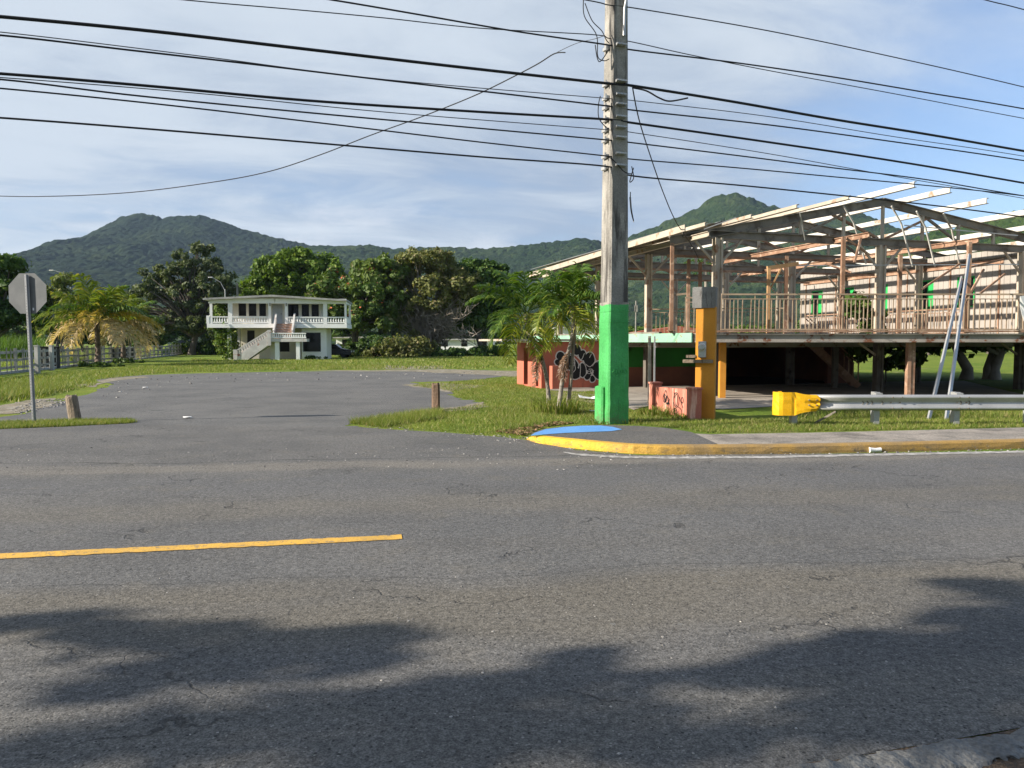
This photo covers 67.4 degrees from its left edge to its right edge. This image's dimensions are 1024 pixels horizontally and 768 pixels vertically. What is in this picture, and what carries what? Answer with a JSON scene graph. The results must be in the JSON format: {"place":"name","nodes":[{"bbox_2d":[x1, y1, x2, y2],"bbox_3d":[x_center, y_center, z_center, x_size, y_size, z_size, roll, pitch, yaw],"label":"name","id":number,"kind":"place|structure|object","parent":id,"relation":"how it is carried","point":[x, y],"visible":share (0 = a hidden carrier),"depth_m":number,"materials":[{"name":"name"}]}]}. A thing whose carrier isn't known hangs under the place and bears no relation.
{"place":"outdoors","nodes":[
{"label":"outdoors","id":0,"kind":"place"},
{"bbox_2d":[0,351,142,366],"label":"meadow grass","id":1,"kind":"structure","parent":0,"point":[3,363],"depth_m":60.83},
{"bbox_2d":[6,213,309,343],"bbox_3d":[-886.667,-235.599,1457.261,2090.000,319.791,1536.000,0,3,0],"label":"hill","id":2,"kind":"structure","parent":0,"point":[118,251],"depth_m":1609.17,"materials":[{"name":"plant"}]},
{"bbox_2d":[8,238,643,343],"bbox_3d":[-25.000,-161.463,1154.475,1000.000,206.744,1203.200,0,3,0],"label":"hill","id":3,"kind":"structure","parent":0,"point":[523,258],"depth_m":1391.00,"materials":[{"name":"plant"}]},
{"bbox_2d":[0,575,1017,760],"bbox_3d":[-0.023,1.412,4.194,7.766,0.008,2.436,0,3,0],"label":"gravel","id":4,"kind":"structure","parent":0,"point":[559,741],"depth_m":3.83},
{"bbox_2d":[0,425,1023,767],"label":"road","id":5,"kind":"structure","parent":0,"point":[866,557],"depth_m":4.84,"materials":[{"name":"asphalt"}]},
{"bbox_2d":[0,534,401,558],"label":"road marking","id":6,"kind":"object","parent":5,"relation":"on","point":[184,547],"visible":1,"depth_m":6.15,"materials":[{"name":"yellow paint"}]},
{"bbox_2d":[0,447,637,469],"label":"gravel","id":7,"kind":"structure","parent":5,"relation":"on","point":[337,456],"depth_m":10.72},
{"bbox_2d":[564,451,1023,458],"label":"road marking","id":8,"kind":"object","parent":5,"relation":"on","point":[790,456],"visible":1,"depth_m":11.07,"materials":[{"name":"white paint"}]},
{"bbox_2d":[784,727,1023,767],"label":"gutter","id":9,"kind":"object","parent":5,"relation":"on","point":[978,752],"visible":1,"depth_m":3.02,"materials":[{"name":"concrete"}]},
{"bbox_2d":[0,342,1023,754],"bbox_3d":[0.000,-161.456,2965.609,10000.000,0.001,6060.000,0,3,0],"label":"ground","id":10,"kind":"structure","parent":0,"point":[930,368],"depth_m":33.63,"materials":[{"name":"plant"}]},
{"bbox_2d":[8,325,42,340],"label":"shade tree","id":11,"kind":"object","parent":10,"relation":"on","point":[22,330],"visible":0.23,"depth_m":147.45,"materials":[{"name":"green plant"}]},
{"bbox_2d":[0,333,51,362],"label":"reeds","id":12,"kind":"object","parent":10,"relation":"on","point":[18,343],"visible":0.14,"depth_m":63.08,"materials":[{"name":"green plant"}]},
{"bbox_2d":[8,273,46,421],"bbox_3d":[-9.777,-0.667,15.521,0.869,3.127,0.084,1,3,10],"label":"stop sign","id":13,"kind":"object","parent":10,"relation":"on","point":[28,294],"visible":0.97,"depth_m":15.49,"materials":[{"name":"metal"}]},
{"bbox_2d":[0,252,57,336],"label":"leafy tree","id":14,"kind":"object","parent":10,"relation":"on","point":[11,316],"visible":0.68,"depth_m":60.92,"materials":[{"name":"green plant"}]},
{"bbox_2d":[0,398,65,413],"bbox_3d":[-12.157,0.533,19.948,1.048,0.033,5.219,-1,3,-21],"label":"gravel","id":15,"kind":"structure","parent":10,"relation":"on","point":[62,403],"depth_m":19.75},
{"bbox_2d":[33,345,40,373],"bbox_3d":[-24.619,-1.246,39.825,0.230,1.515,0.230,0,3,0],"label":"gate post","id":16,"kind":"object","parent":10,"relation":"on","point":[37,359],"visible":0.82,"depth_m":39.74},
{"bbox_2d":[40,346,60,367],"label":"storage box","id":17,"kind":"object","parent":10,"relation":"on","point":[57,348],"visible":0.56,"depth_m":47.20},
{"bbox_2d":[48,345,54,369],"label":"gate post","id":18,"kind":"object","parent":10,"relation":"on","point":[51,357],"visible":0.82,"depth_m":44.28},
{"bbox_2d":[25,272,97,353],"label":"bamboo clump","id":19,"kind":"object","parent":10,"relation":"on","point":[61,282],"visible":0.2,"depth_m":82.71,"materials":[{"name":"green plant"}]},
{"bbox_2d":[65,395,81,419],"bbox_3d":[-9.263,0.539,16.250,0.321,0.639,0.253,0,3,0],"label":"wooden post","id":20,"kind":"object","parent":10,"relation":"on","point":[72,406],"visible":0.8,"depth_m":16.14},
{"bbox_2d":[60,324,100,351],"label":"shade tree","id":21,"kind":"object","parent":10,"relation":"on","point":[85,339],"visible":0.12,"depth_m":118.97,"materials":[{"name":"green plant"}]},
{"bbox_2d":[0,343,181,374],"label":"plank fence","id":22,"kind":"object","parent":10,"relation":"on","point":[15,351],"visible":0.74,"depth_m":51.07,"materials":[{"name":"wood"}]},
{"bbox_2d":[31,273,156,361],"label":"palm tree","id":23,"kind":"object","parent":10,"relation":"on","point":[91,306],"visible":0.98,"depth_m":52.59,"materials":[{"name":"green plant"}]},
{"bbox_2d":[76,360,124,366],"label":"weeds","id":24,"kind":"object","parent":10,"relation":"on","point":[81,363],"visible":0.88,"depth_m":50.54,"materials":[{"name":"green plant"}]},
{"bbox_2d":[77,375,150,386],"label":"dirt verge","id":25,"kind":"structure","parent":10,"relation":"on","point":[111,379],"depth_m":33.47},
{"bbox_2d":[100,323,131,345],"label":"shade tree","id":26,"kind":"object","parent":10,"relation":"on","point":[108,343],"visible":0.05,"depth_m":116.41,"materials":[{"name":"green plant"}]},
{"bbox_2d":[78,294,164,358],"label":"palm tree","id":27,"kind":"object","parent":10,"relation":"on","point":[140,325],"visible":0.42,"depth_m":61.77,"materials":[{"name":"green plant"}]},
{"bbox_2d":[111,357,144,362],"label":"weeds","id":28,"kind":"object","parent":10,"relation":"on","point":[121,360],"visible":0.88,"depth_m":59.82,"materials":[{"name":"green plant"}]},
{"bbox_2d":[127,328,167,352],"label":"shade tree","id":29,"kind":"object","parent":10,"relation":"on","point":[162,342],"visible":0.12,"depth_m":111.19,"materials":[{"name":"green plant"}]},
{"bbox_2d":[150,306,179,349],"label":"shade tree","id":30,"kind":"object","parent":10,"relation":"on","point":[173,335],"visible":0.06,"depth_m":157.20,"materials":[{"name":"green plant"}]},
{"bbox_2d":[163,341,196,354],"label":"shrub","id":31,"kind":"object","parent":10,"relation":"on","point":[182,347],"visible":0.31,"depth_m":98.49,"materials":[{"name":"green plant"}]},
{"bbox_2d":[123,240,244,354],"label":"feathery tree","id":32,"kind":"object","parent":10,"relation":"on","point":[189,320],"visible":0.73,"depth_m":94.25,"materials":[{"name":"green plant"}]},
{"bbox_2d":[178,331,209,340],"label":"shade tree","id":33,"kind":"object","parent":10,"relation":"on","point":[184,336],"visible":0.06,"depth_m":164.70,"materials":[{"name":"green plant"}]},
{"bbox_2d":[182,337,223,354],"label":"shrub","id":34,"kind":"object","parent":10,"relation":"on","point":[204,348],"visible":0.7,"depth_m":96.56,"materials":[{"name":"green plant"}]},
{"bbox_2d":[0,370,501,429],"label":"parking lot","id":35,"kind":"structure","parent":10,"relation":"on","point":[335,399],"depth_m":22.31,"materials":[{"name":"asphalt"}]},
{"bbox_2d":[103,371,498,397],"bbox_3d":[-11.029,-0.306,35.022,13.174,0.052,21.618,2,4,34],"label":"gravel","id":36,"kind":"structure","parent":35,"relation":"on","point":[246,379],"depth_m":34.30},
{"bbox_2d":[405,383,477,391],"bbox_3d":[-2.148,0.093,28.215,2.924,0.001,5.530,-2,4,-29],"label":"dirt patch","id":37,"kind":"object","parent":35,"relation":"on","point":[440,386],"visible":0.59,"depth_m":28.23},
{"bbox_2d":[203,295,351,359],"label":"white house","id":38,"kind":"structure","parent":10,"relation":"on","point":[276,327],"depth_m":72.32,"materials":[{"name":"paint"}]},
{"bbox_2d":[205,303,242,358],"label":"climbing vine","id":39,"kind":"object","parent":38,"relation":"attached to","point":[222,333],"visible":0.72,"depth_m":72.00,"materials":[{"name":"green plant"}]},
{"bbox_2d":[272,304,282,323],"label":"door","id":40,"kind":"structure","parent":38,"relation":"in","point":[277,308],"depth_m":73.61,"materials":[{"name":"wood"}]},
{"bbox_2d":[288,304,298,316],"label":"window","id":41,"kind":"structure","parent":38,"relation":"in","point":[292,308],"depth_m":73.79,"materials":[{"name":"black glass"}]},
{"bbox_2d":[303,333,320,351],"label":"window","id":42,"kind":"structure","parent":38,"relation":"in","point":[314,344],"depth_m":73.38,"materials":[{"name":"black glass"}]},
{"bbox_2d":[311,304,318,316],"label":"window","id":43,"kind":"structure","parent":38,"relation":"in","point":[315,307],"depth_m":74.03,"materials":[{"name":"black glass"}]},
{"bbox_2d":[237,246,347,296],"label":"round tree","id":44,"kind":"object","parent":10,"relation":"on","point":[294,271],"visible":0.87,"depth_m":100.50,"materials":[{"name":"green plant"}]},
{"bbox_2d":[331,344,353,357],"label":"parked car","id":45,"kind":"object","parent":10,"relation":"on","point":[336,349],"visible":0.54,"depth_m":79.13,"materials":[{"name":"paint"}]},
{"bbox_2d":[329,315,379,340],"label":"shade tree","id":46,"kind":"object","parent":10,"relation":"on","point":[343,333],"visible":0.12,"depth_m":162.28,"materials":[{"name":"green plant"}]},
{"bbox_2d":[304,252,413,354],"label":"flame tree","id":47,"kind":"object","parent":10,"relation":"on","point":[365,289],"visible":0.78,"depth_m":84.99,"materials":[{"name":"green plant"}]},
{"bbox_2d":[336,340,381,356],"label":"shrub","id":48,"kind":"object","parent":10,"relation":"on","point":[357,347],"visible":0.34,"depth_m":83.56,"materials":[{"name":"green plant"}]},
{"bbox_2d":[346,332,390,345],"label":"shrub","id":49,"kind":"object","parent":10,"relation":"on","point":[369,339],"visible":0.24,"depth_m":99.58,"materials":[{"name":"green plant"}]},
{"bbox_2d":[333,337,407,346],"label":"house","id":50,"kind":"structure","parent":10,"relation":"on","point":[341,340],"depth_m":117.80,"materials":[{"name":"white paint"}]},
{"bbox_2d":[360,344,404,356],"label":"shrub","id":51,"kind":"object","parent":10,"relation":"on","point":[373,350],"visible":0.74,"depth_m":81.97,"materials":[{"name":"green plant"}]},
{"bbox_2d":[378,311,410,336],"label":"shade tree","id":52,"kind":"object","parent":10,"relation":"on","point":[392,332],"visible":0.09,"depth_m":166.05,"materials":[{"name":"green plant"}]},
{"bbox_2d":[375,333,433,356],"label":"shrub","id":53,"kind":"object","parent":10,"relation":"on","point":[412,349],"visible":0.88,"depth_m":81.75,"materials":[{"name":"green plant"}]},
{"bbox_2d":[318,369,516,376],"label":"dirt edge","id":54,"kind":"object","parent":10,"relation":"on","point":[501,373],"visible":0.74,"depth_m":42.47,"materials":[{"name":"soil"}]},
{"bbox_2d":[402,334,445,356],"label":"shrub","id":55,"kind":"object","parent":10,"relation":"on","point":[435,344],"visible":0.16,"depth_m":85.52,"materials":[{"name":"green plant"}]},
{"bbox_2d":[376,246,488,349],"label":"dry tree","id":56,"kind":"object","parent":10,"relation":"on","point":[445,278],"visible":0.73,"depth_m":86.93,"materials":[{"name":"green plant"}]},
{"bbox_2d":[431,383,439,409],"bbox_3d":[-1.838,0.349,18.517,0.206,0.769,0.211,0,3,0],"label":"wooden post","id":57,"kind":"object","parent":10,"relation":"on","point":[436,395],"visible":0.81,"depth_m":18.43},
{"bbox_2d":[430,346,466,356],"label":"shrub","id":58,"kind":"object","parent":10,"relation":"on","point":[449,351],"visible":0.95,"depth_m":84.17,"materials":[{"name":"green plant"}]},
{"bbox_2d":[441,339,494,349],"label":"house","id":59,"kind":"structure","parent":10,"relation":"on","point":[455,343],"depth_m":124.82,"materials":[{"name":"white paint"}]},
{"bbox_2d":[460,347,488,356],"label":"shrub","id":60,"kind":"object","parent":10,"relation":"on","point":[472,351],"visible":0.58,"depth_m":84.97,"materials":[{"name":"green plant"}]},
{"bbox_2d":[458,324,498,338],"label":"shade tree","id":61,"kind":"object","parent":10,"relation":"on","point":[484,333],"visible":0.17,"depth_m":167.84,"materials":[{"name":"green plant"}]},
{"bbox_2d":[448,256,521,345],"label":"dark tree","id":62,"kind":"object","parent":10,"relation":"on","point":[477,317],"visible":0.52,"depth_m":90.24,"materials":[{"name":"green plant"}]},
{"bbox_2d":[470,343,508,355],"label":"shrub","id":63,"kind":"object","parent":10,"relation":"on","point":[494,350],"visible":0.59,"depth_m":87.10,"materials":[{"name":"green plant"}]},
{"bbox_2d":[491,323,522,345],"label":"shade tree","id":64,"kind":"object","parent":10,"relation":"on","point":[507,335],"visible":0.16,"depth_m":187.87,"materials":[{"name":"green plant"}]},
{"bbox_2d":[0,355,1023,435],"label":"grass","id":65,"kind":"structure","parent":10,"relation":"on","point":[14,389],"depth_m":17.10,"materials":[{"name":"plant"}]},
{"bbox_2d":[465,270,582,400],"bbox_3d":[0.331,-1.118,19.163,3.043,3.575,2.795,0,3,0],"label":"palm tree","id":66,"kind":"object","parent":10,"relation":"on","point":[517,295],"visible":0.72,"depth_m":18.94,"materials":[{"name":"plant"}]},
{"bbox_2d":[494,421,572,434],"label":"leaf litter","id":67,"kind":"object","parent":10,"relation":"on","point":[518,430],"visible":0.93,"depth_m":14.40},
{"bbox_2d":[518,394,590,414],"bbox_3d":[0.960,0.436,17.695,1.788,0.505,1.493,0,3,0],"label":"grass tuft","id":68,"kind":"object","parent":10,"relation":"on","point":[550,406],"visible":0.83,"depth_m":17.43,"materials":[{"name":"plant"}]},
{"bbox_2d":[523,261,600,410],"bbox_3d":[1.457,-1.068,17.803,2.392,3.608,2.401,0,3,0],"label":"palm tree","id":69,"kind":"object","parent":10,"relation":"on","point":[573,293],"visible":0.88,"depth_m":17.58,"materials":[{"name":"plant"}]},
{"bbox_2d":[583,0,633,424],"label":"utility pole","id":70,"kind":"object","parent":10,"relation":"on","point":[611,398],"visible":1,"depth_m":15.23,"materials":[{"name":"concrete"}]},
{"bbox_2d":[0,87,1021,195],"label":"overhead cable","id":71,"kind":"object","parent":70,"relation":"attached to","point":[463,139],"visible":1,"depth_m":13.88,"materials":[{"name":"rubber"}]},
{"bbox_2d":[0,31,1021,155],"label":"overhead cable","id":72,"kind":"object","parent":70,"relation":"attached to","point":[486,88],"visible":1,"depth_m":14.28,"materials":[{"name":"rubber"}]},
{"bbox_2d":[0,15,1023,151],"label":"overhead cable","id":73,"kind":"object","parent":70,"relation":"attached to","point":[397,60],"visible":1,"depth_m":13.88,"materials":[{"name":"rubber"}]},
{"bbox_2d":[632,89,699,261],"bbox_3d":[3.963,-4.802,19.356,0.238,2.650,8.778,1,3,22],"label":"overhead cable","id":74,"kind":"object","parent":73,"relation":"hanging from","point":[656,172],"visible":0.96,"depth_m":18.29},
{"bbox_2d":[0,72,1023,183],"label":"overhead cable","id":75,"kind":"object","parent":70,"relation":"attached to","point":[329,102],"visible":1,"depth_m":13.92,"materials":[{"name":"rubber"}]},
{"bbox_2d":[0,117,1023,217],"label":"overhead cable","id":76,"kind":"object","parent":70,"relation":"attached to","point":[65,122],"visible":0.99,"depth_m":13.93,"materials":[{"name":"rubber"}]},
{"bbox_2d":[0,34,1023,160],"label":"overhead cable","id":77,"kind":"object","parent":70,"relation":"attached to","point":[40,39],"visible":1,"depth_m":13.86,"materials":[{"name":"rubber"}]},
{"bbox_2d":[0,78,1023,195],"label":"overhead cable","id":78,"kind":"object","parent":70,"relation":"attached to","point":[466,127],"visible":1,"depth_m":13.89,"materials":[{"name":"rubber"}]},
{"bbox_2d":[0,77,1023,198],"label":"overhead cable","id":79,"kind":"object","parent":70,"relation":"attached to","point":[457,118],"visible":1,"depth_m":13.83,"materials":[{"name":"rubber"}]},
{"bbox_2d":[185,0,1023,118],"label":"overhead cable","id":80,"kind":"object","parent":70,"relation":"attached to","point":[576,33],"visible":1,"depth_m":14.61,"materials":[{"name":"rubber"}]},
{"bbox_2d":[632,87,687,101],"bbox_3d":[2.915,-5.697,15.110,1.103,0.287,0.032,0,3,0],"label":"overhead cable","id":81,"kind":"object","parent":70,"relation":"attached to","point":[659,97],"visible":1,"depth_m":15.10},
{"bbox_2d":[330,0,1023,108],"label":"overhead cable","id":82,"kind":"object","parent":70,"relation":"attached to","point":[657,52],"visible":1,"depth_m":15.33,"materials":[{"name":"rubber"}]},
{"bbox_2d":[585,0,1023,86],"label":"overhead cable","id":83,"kind":"object","parent":70,"relation":"attached to","point":[800,37],"visible":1,"depth_m":16.50,"materials":[{"name":"rubber"}]},
{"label":"overhead cable","id":84,"kind":"object","parent":70,"relation":"attached to","visible":0},
{"bbox_2d":[1,52,565,196],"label":"overhead cable","id":85,"kind":"object","parent":84,"relation":"attached to","point":[297,162],"visible":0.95,"depth_m":20.26,"materials":[{"name":"rubber"}]},
{"bbox_2d":[634,404,675,416],"bbox_3d":[3.187,0.572,17.086,1.125,0.302,0.882,0,3,0],"label":"grass tuft","id":86,"kind":"object","parent":10,"relation":"on","point":[654,412],"visible":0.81,"depth_m":17.01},
{"bbox_2d":[629,326,695,332],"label":"house","id":87,"kind":"structure","parent":10,"relation":"on","point":[679,329],"depth_m":117.23,"materials":[{"name":"white paint"}]},
{"bbox_2d":[648,382,702,419],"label":"salmon wall","id":88,"kind":"structure","parent":10,"relation":"on","point":[688,400],"depth_m":16.97,"materials":[{"name":"paint"}]},
{"bbox_2d":[366,425,1017,456],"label":"gravel","id":89,"kind":"structure","parent":10,"relation":"on","point":[656,455],"depth_m":11.73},
{"bbox_2d":[683,287,717,418],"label":"meter pillar","id":90,"kind":"structure","parent":10,"relation":"on","point":[704,301],"depth_m":16.31,"materials":[{"name":"orange painted concrete"},{"name":"bare grey concrete"},{"name":"grey metal"}]},
{"bbox_2d":[479,181,1023,409],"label":"derelict restaurant","id":91,"kind":"structure","parent":10,"relation":"on","point":[914,295],"depth_m":27.10,"materials":[{"name":"weathered timber"},{"name":"cream painted wood"},{"name":"concrete"}]},
{"bbox_2d":[811,290,822,314],"bbox_3d":[14.820,-3.935,37.216,0.090,1.170,0.791,-1,3,-17],"label":"window","id":92,"kind":"structure","parent":91,"relation":"in","point":[820,291],"depth_m":37.32,"materials":[{"name":"green glass"}]},
{"bbox_2d":[844,290,887,332],"bbox_3d":[13.291,-2.664,28.960,1.649,1.805,1.378,0,3,0],"label":"climbing plant","id":93,"kind":"object","parent":91,"relation":"on","point":[861,309],"visible":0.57,"depth_m":28.66,"materials":[{"name":"green plant"}]},
{"bbox_2d":[922,280,933,309],"bbox_3d":[16.704,-3.593,31.009,0.090,1.170,0.841,-1,3,-17],"label":"window","id":94,"kind":"structure","parent":91,"relation":"in","point":[929,289],"depth_m":30.88,"materials":[{"name":"green glass"}]},
{"bbox_2d":[957,276,974,307],"bbox_3d":[17.264,-3.492,29.163,0.090,1.170,0.773,-1,3,-17],"label":"window","id":95,"kind":"structure","parent":91,"relation":"in","point":[972,277],"depth_m":29.04,"materials":[{"name":"green glass"}]},
{"bbox_2d":[733,324,773,332],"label":"shade tree","id":96,"kind":"object","parent":10,"relation":"on","point":[756,327],"visible":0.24,"depth_m":197.55,"materials":[{"name":"green plant"}]},
{"bbox_2d":[527,436,1023,454],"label":"kerb","id":97,"kind":"structure","parent":10,"relation":"on","point":[786,448],"depth_m":11.47,"materials":[{"name":"yellow paint"}]},
{"bbox_2d":[844,328,928,387],"bbox_3d":[13.351,-0.860,27.602,2.903,2.319,1.838,0,3,0],"label":"leafy shrub","id":98,"kind":"object","parent":10,"relation":"on","point":[895,359],"visible":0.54,"depth_m":27.21,"materials":[{"name":"green plant"}]},
{"bbox_2d":[772,391,1023,424],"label":"guard rail","id":99,"kind":"object","parent":10,"relation":"on","point":[792,405],"visible":0.97,"depth_m":15.08,"materials":[{"name":"metal"}]},
{"bbox_2d":[808,728,1023,767],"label":"verge dirt","id":100,"kind":"structure","parent":10,"relation":"on","point":[1011,763],"depth_m":3.00,"materials":[{"name":"brown soil"}]},
{"bbox_2d":[927,276,962,418],"bbox_3d":[10.757,-1.110,18.970,0.076,3.608,7.188,2,4,34],"label":"leaning pole","id":101,"kind":"object","parent":10,"relation":"on","point":[935,390],"visible":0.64,"depth_m":18.73,"materials":[{"name":"metal"}]},
{"bbox_2d":[944,253,970,419],"bbox_3d":[11.109,-1.533,19.047,0.079,4.440,7.332,2,4,33],"label":"leaning pole","id":102,"kind":"object","parent":10,"relation":"on","point":[951,382],"visible":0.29,"depth_m":18.65,"materials":[{"name":"metal"}]},
{"bbox_2d":[923,347,1012,379],"bbox_3d":[20.364,-2.178,33.371,6.343,4.431,4.948,0,3,0],"label":"fig tree","id":103,"kind":"object","parent":10,"relation":"on","point":[993,363],"visible":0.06,"depth_m":33.49,"materials":[{"name":"green plant"}]},
{"bbox_2d":[0,0,1023,341],"label":"sky","id":104,"kind":"structure","parent":0,"point":[343,196],"materials":[{"name":"blue"}]},
{"bbox_2d":[530,425,716,443],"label":"ramp paving","id":105,"kind":"structure","parent":0,"point":[642,435],"depth_m":12.54,"materials":[{"name":"concrete"}]},
{"bbox_2d":[532,425,620,434],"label":"painted ramp","id":106,"kind":"structure","parent":105,"relation":"on","point":[573,429],"depth_m":13.34,"materials":[{"name":"blue paint"}]},
{"bbox_2d":[628,192,925,328],"bbox_3d":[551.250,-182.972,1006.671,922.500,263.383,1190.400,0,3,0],"label":"hill","id":107,"kind":"structure","parent":0,"point":[719,208],"depth_m":963.03,"materials":[{"name":"plant"}]},
{"bbox_2d":[697,427,1023,443],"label":"sidewalk","id":108,"kind":"structure","parent":0,"point":[902,435],"depth_m":12.44,"materials":[{"name":"concrete"}]},
{"bbox_2d":[887,209,1023,258],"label":"hill","id":109,"kind":"structure","parent":0,"point":[1002,223],"depth_m":597.93,"materials":[{"name":"plant"}]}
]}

